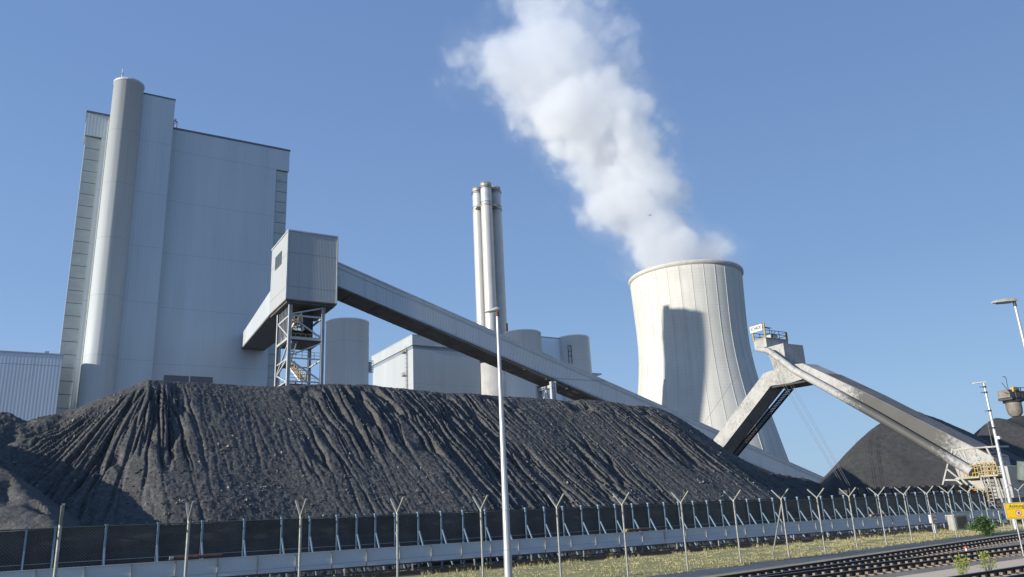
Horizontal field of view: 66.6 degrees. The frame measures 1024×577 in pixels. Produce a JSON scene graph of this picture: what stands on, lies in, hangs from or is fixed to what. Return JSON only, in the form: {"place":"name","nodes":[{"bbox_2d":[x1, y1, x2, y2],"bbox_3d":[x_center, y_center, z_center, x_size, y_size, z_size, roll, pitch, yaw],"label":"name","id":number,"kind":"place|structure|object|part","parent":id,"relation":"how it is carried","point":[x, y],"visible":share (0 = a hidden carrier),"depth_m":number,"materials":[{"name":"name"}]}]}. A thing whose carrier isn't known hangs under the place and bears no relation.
{"place":"outdoors","nodes":[
{"label":"outdoors","id":0,"kind":"place"},
{"bbox_2d":[56,69,290,413],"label":"boiler house","id":1,"kind":"structure","parent":0,"point":[179,233],"depth_m":241.14,"materials":[{"name":"grey metal"}]},
{"bbox_2d":[0,0,1023,476],"label":"sky","id":2,"kind":"structure","parent":0,"point":[860,163],"materials":[{"name":"blue"}]},
{"bbox_2d":[327,522,1023,576],"bbox_3d":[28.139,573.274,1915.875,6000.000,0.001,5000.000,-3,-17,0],"label":"ground","id":3,"kind":"structure","parent":0,"point":[728,569],"depth_m":43.73,"materials":[{"name":"grey gravel"}]},
{"bbox_2d":[0,350,62,420],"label":"hall","id":4,"kind":"structure","parent":3,"relation":"on","point":[29,385],"depth_m":204.08,"materials":[{"name":"paint"}]},
{"bbox_2d":[0,465,83,531],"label":"coal pile","id":5,"kind":"object","parent":3,"relation":"on","point":[23,504],"visible":0.49,"depth_m":45.08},
{"bbox_2d":[269,229,337,385],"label":"transfer tower","id":6,"kind":"structure","parent":3,"relation":"on","point":[304,280],"depth_m":137.97,"materials":[{"name":"metal"}]},
{"bbox_2d":[241,292,299,350],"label":"link gallery","id":7,"kind":"object","parent":6,"relation":"attached to","point":[259,333],"visible":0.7,"depth_m":187.66,"materials":[{"name":"grey metal"}]},
{"bbox_2d":[275,251,281,270],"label":"window","id":8,"kind":"structure","parent":6,"relation":"in","point":[278,259],"depth_m":141.33,"materials":[{"name":"grey glass"}]},
{"bbox_2d":[337,262,822,482],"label":"conveyor gallery","id":9,"kind":"object","parent":6,"relation":"attached to","point":[370,295],"visible":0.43,"depth_m":154.36,"materials":[{"name":"paint"}]},
{"bbox_2d":[325,317,372,384],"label":"ash silo","id":10,"kind":"object","parent":3,"relation":"on","point":[347,360],"visible":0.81,"depth_m":260.74,"materials":[{"name":"paint"}]},
{"bbox_2d":[371,334,480,393],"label":"turbine hall","id":11,"kind":"structure","parent":3,"relation":"on","point":[415,361],"depth_m":339.00,"materials":[{"name":"paint"}]},
{"bbox_2d":[472,181,507,396],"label":"chimney stack","id":12,"kind":"object","parent":3,"relation":"on","point":[488,253],"visible":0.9,"depth_m":366.09,"materials":[{"name":"metal"}]},
{"bbox_2d":[0,484,1023,576],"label":"perimeter fence","id":13,"kind":"object","parent":3,"relation":"on","point":[58,544],"visible":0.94,"depth_m":32.74,"materials":[{"name":"metal"}]},
{"bbox_2d":[535,381,556,399],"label":"gallery trestle","id":14,"kind":"object","parent":3,"relation":"on","point":[551,386],"visible":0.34,"depth_m":159.07,"materials":[{"name":"paint"}]},
{"bbox_2d":[504,329,601,400],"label":"silo pair","id":15,"kind":"object","parent":3,"relation":"on","point":[573,349],"visible":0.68,"depth_m":310.84,"materials":[{"name":"paint"}]},
{"bbox_2d":[628,259,788,460],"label":"cooling tower","id":16,"kind":"structure","parent":3,"relation":"on","point":[694,351],"depth_m":355.01,"materials":[{"name":"concrete"}]},
{"bbox_2d":[767,473,824,497],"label":"coal pile","id":17,"kind":"object","parent":3,"relation":"on","point":[801,486],"visible":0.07,"depth_m":108.27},
{"bbox_2d":[700,322,1023,521],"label":"portal reclaimer","id":18,"kind":"object","parent":3,"relation":"on","point":[972,461],"visible":0.78,"depth_m":98.76,"materials":[{"name":"paint"}]},
{"bbox_2d":[704,532,1023,576],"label":"trackside verge","id":19,"kind":"structure","parent":3,"relation":"on","point":[848,556],"depth_m":41.16,"materials":[{"name":"grey gravel"}]},
{"bbox_2d":[818,412,1023,497],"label":"coal pile","id":20,"kind":"object","parent":3,"relation":"on","point":[880,455],"visible":0.3,"depth_m":107.98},
{"bbox_2d":[859,555,1023,576],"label":"track ballast","id":21,"kind":"structure","parent":3,"relation":"on","point":[929,569],"depth_m":31.97,"materials":[{"name":"grey gravel"}]},
{"bbox_2d":[716,533,1023,576],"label":"rail track","id":22,"kind":"structure","parent":21,"relation":"on","point":[933,550],"depth_m":38.67,"materials":[{"name":"brown metal"}]},
{"bbox_2d":[761,544,1023,576],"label":"rail track","id":23,"kind":"structure","parent":21,"relation":"on","point":[882,567],"depth_m":33.23,"materials":[{"name":"brown metal"}]},
{"bbox_2d":[1004,502,1023,555],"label":"warning sign","id":24,"kind":"object","parent":21,"relation":"on","point":[1015,510],"visible":1,"depth_m":36.76,"materials":[{"name":"metal"}]},
{"bbox_2d":[930,541,1023,555],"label":"track ballast","id":25,"kind":"structure","parent":3,"relation":"on","point":[1009,544],"depth_m":44.62,"materials":[{"name":"grey gravel"}]},
{"bbox_2d":[965,514,1000,535],"bbox_3d":[35.317,17.786,58.553,2.034,1.528,2.379,-7,-17,13],"label":"shrub","id":26,"kind":"object","parent":3,"relation":"on","point":[987,525],"visible":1,"depth_m":58.20,"materials":[{"name":"green plant"}]},
{"bbox_2d":[974,416,1023,458],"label":"coal pile","id":27,"kind":"object","parent":3,"relation":"on","point":[1010,431],"visible":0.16,"depth_m":128.81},
{"bbox_2d":[997,376,1023,416],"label":"stacker boom","id":28,"kind":"object","parent":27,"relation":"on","point":[1012,399],"visible":1,"depth_m":136.53,"materials":[{"name":"metal"}]},
{"label":"track ballast","id":29,"kind":"structure","parent":3,"relation":"on","visible":0},
{"bbox_2d":[949,565,1023,576],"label":"rail track","id":30,"kind":"structure","parent":29,"relation":"on","point":[1016,571],"depth_m":27.46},
{"bbox_2d":[335,519,1023,576],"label":"grass ground","id":31,"kind":"structure","parent":0,"point":[646,567],"depth_m":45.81,"materials":[{"name":"green plant"}]},
{"bbox_2d":[0,380,839,576],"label":"coal pile","id":32,"kind":"object","parent":31,"relation":"on","point":[686,449],"visible":0.54,"depth_m":63.40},
{"bbox_2d":[0,380,795,525],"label":"coal lumps","id":33,"kind":"object","parent":32,"relation":"on","point":[274,484],"visible":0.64,"depth_m":64.42,"materials":[{"name":"black stone"}]},
{"bbox_2d":[483,307,512,576],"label":"street lamp","id":34,"kind":"object","parent":31,"relation":"on","point":[505,498],"visible":0.97,"depth_m":34.19,"materials":[{"name":"metal"}]},
{"bbox_2d":[0,509,1009,576],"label":"barrier wall","id":35,"kind":"structure","parent":31,"relation":"on","point":[100,570],"depth_m":48.14,"materials":[{"name":"concrete"}]},
{"bbox_2d":[169,554,221,559],"bbox_3d":[-16.406,13.929,40.427,2.552,0.193,0.202,7,-19,-30],"label":"steel pipe","id":36,"kind":"object","parent":35,"relation":"on","point":[195,557],"visible":0.93,"depth_m":40.37,"materials":[{"name":"metal"}]},
{"bbox_2d":[625,528,650,531],"bbox_3d":[8.928,17.077,55.138,2.214,0.193,0.202,7,-19,-30],"label":"steel pipe","id":37,"kind":"object","parent":35,"relation":"on","point":[637,529],"visible":0.9,"depth_m":55.10,"materials":[{"name":"metal"}]},
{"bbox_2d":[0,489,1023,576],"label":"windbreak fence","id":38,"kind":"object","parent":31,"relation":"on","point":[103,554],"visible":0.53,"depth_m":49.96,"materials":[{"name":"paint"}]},
{"bbox_2d":[332,532,880,576],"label":"weeds","id":39,"kind":"object","parent":31,"relation":"on","point":[609,553],"visible":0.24,"depth_m":52.79,"materials":[{"name":"green plant"}]},
{"bbox_2d":[839,484,1021,532],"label":"belt conveyor","id":40,"kind":"object","parent":31,"relation":"on","point":[893,490],"visible":0.39,"depth_m":79.53,"materials":[{"name":"metal"}]},
{"bbox_2d":[928,515,936,532],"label":"marker post","id":41,"kind":"object","parent":31,"relation":"on","point":[935,520],"visible":0.7,"depth_m":66.65,"materials":[{"name":"white paint"}]},
{"bbox_2d":[945,514,968,530],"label":"concrete cabinet","id":42,"kind":"object","parent":31,"relation":"on","point":[964,517],"visible":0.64,"depth_m":70.13,"materials":[{"name":"grey concrete"}]},
{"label":"door","id":43,"kind":"part","parent":42,"relation":"part of","materials":[{"name":"grey metal"}]},
{"bbox_2d":[972,381,1018,528],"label":"street lamp","id":44,"kind":"object","parent":31,"relation":"on","point":[1001,463],"visible":0.81,"depth_m":68.34,"materials":[{"name":"metal"}]},
{"bbox_2d":[998,510,1007,528],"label":"notice board","id":45,"kind":"object","parent":31,"relation":"on","point":[1002,516],"visible":0.82,"depth_m":69.28,"materials":[{"name":"metal"}]},
{"bbox_2d":[899,558,1023,576],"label":"sandy path","id":46,"kind":"structure","parent":0,"point":[977,568],"depth_m":30.59,"materials":[{"name":"beige sand"}]},
{"bbox_2d":[949,552,971,574],"bbox_3d":[16.567,10.142,28.651,0.730,0.816,0.897,-11,-19,26],"label":"weed","id":47,"kind":"object","parent":46,"relation":"on","point":[963,563],"visible":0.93,"depth_m":28.66,"materials":[{"name":"green plant"}]},
{"bbox_2d":[977,551,998,570],"bbox_3d":[18.078,10.355,29.621,0.798,0.816,0.838,7,-19,-30],"label":"weed","id":48,"kind":"object","parent":46,"relation":"on","point":[983,559],"visible":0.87,"depth_m":29.70,"materials":[{"name":"green plant"}]},
{"bbox_2d":[991,298,1023,347],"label":"street lamp","id":49,"kind":"object","parent":46,"relation":"on","point":[1007,300],"visible":1,"depth_m":35.98,"materials":[{"name":"metal"}]}
]}

